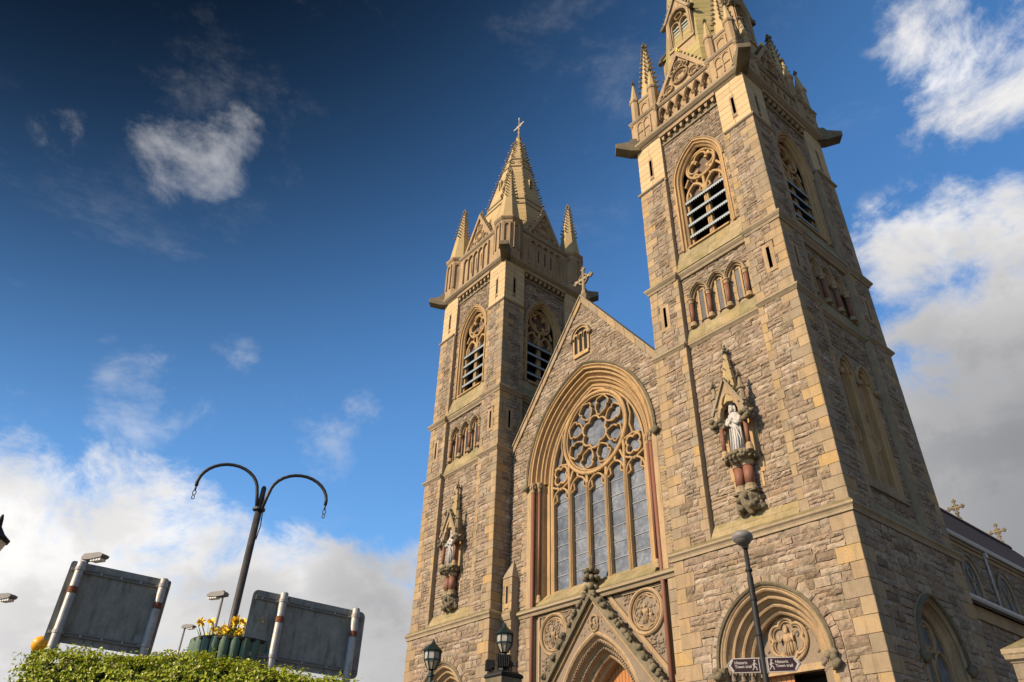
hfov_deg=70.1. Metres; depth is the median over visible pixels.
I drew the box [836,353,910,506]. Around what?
lancet window
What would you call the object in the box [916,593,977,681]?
side window
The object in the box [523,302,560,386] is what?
belfry window
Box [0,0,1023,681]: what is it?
sky
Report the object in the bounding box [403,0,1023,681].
church
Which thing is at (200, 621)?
daffodil
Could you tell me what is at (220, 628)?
daffodil
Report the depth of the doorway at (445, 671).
39.42 m
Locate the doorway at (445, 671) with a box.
[423,661,461,681]
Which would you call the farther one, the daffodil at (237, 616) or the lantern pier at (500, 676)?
the lantern pier at (500, 676)
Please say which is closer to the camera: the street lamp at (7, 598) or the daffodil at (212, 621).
the daffodil at (212, 621)
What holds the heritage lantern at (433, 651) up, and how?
on the ground
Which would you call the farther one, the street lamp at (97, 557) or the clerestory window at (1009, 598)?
the clerestory window at (1009, 598)
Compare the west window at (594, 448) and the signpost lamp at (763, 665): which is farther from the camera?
the west window at (594, 448)
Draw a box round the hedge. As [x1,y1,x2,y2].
[4,644,360,681]
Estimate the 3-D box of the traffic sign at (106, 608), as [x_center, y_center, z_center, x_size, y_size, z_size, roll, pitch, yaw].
[-4.551,4.353,7.308,1.110,4.120,0.133,26,-41,-31]
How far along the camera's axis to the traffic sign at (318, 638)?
9.13 m
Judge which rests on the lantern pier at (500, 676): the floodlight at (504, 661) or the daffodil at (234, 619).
the floodlight at (504, 661)
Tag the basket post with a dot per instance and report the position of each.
(259, 506)
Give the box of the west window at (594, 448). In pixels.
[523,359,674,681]
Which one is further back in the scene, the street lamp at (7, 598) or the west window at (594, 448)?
the west window at (594, 448)
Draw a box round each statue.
[445,529,453,564]
[725,403,745,450]
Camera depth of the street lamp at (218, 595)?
27.30 m
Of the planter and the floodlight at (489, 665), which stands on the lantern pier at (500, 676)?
the floodlight at (489, 665)
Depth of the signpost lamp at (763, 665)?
10.70 m
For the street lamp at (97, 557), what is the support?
on the ground
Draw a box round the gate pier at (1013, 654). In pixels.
[1000,638,1023,681]
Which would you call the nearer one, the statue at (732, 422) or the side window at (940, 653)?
the side window at (940, 653)
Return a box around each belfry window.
[454,304,486,399]
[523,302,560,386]
[672,136,737,251]
[775,131,831,245]
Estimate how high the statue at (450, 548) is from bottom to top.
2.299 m
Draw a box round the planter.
[187,635,267,671]
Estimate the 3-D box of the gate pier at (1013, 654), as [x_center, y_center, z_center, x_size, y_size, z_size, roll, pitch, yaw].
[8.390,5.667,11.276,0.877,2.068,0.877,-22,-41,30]
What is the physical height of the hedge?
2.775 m
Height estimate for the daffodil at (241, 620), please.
0.392 m
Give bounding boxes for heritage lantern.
[423,639,442,681]
[495,623,513,669]
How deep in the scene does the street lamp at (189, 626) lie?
36.64 m
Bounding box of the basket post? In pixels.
[191,463,327,627]
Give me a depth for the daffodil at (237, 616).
8.99 m
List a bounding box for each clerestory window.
[960,554,986,599]
[996,572,1021,615]
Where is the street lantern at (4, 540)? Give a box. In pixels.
[0,514,9,550]
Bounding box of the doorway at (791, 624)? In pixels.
[712,581,841,681]
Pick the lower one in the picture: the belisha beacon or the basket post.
the belisha beacon
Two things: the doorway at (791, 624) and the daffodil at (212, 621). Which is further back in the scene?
the doorway at (791, 624)
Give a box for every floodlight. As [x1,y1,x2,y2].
[485,659,494,671]
[496,654,516,671]
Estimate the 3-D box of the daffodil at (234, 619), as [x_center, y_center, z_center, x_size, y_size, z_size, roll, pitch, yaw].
[-3.427,3.580,8.956,0.214,0.369,0.174,-20,-40,29]
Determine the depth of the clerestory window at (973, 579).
49.32 m
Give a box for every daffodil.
[196,616,211,635]
[207,617,215,634]
[213,625,222,634]
[224,617,240,634]
[232,614,244,634]
[232,618,244,634]
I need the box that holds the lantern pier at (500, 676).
[484,670,523,681]
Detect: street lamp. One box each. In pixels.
[0,593,17,602]
[56,552,108,651]
[177,624,196,655]
[207,590,228,631]
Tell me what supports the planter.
on the ground
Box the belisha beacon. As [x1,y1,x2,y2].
[24,636,48,676]
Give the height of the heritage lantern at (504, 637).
1.400 m
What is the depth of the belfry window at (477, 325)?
52.07 m
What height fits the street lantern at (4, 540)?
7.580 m
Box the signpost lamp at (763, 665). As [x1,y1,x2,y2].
[726,530,801,681]
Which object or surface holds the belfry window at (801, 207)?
in the church
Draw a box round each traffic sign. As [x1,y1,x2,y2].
[43,560,170,662]
[239,590,364,681]

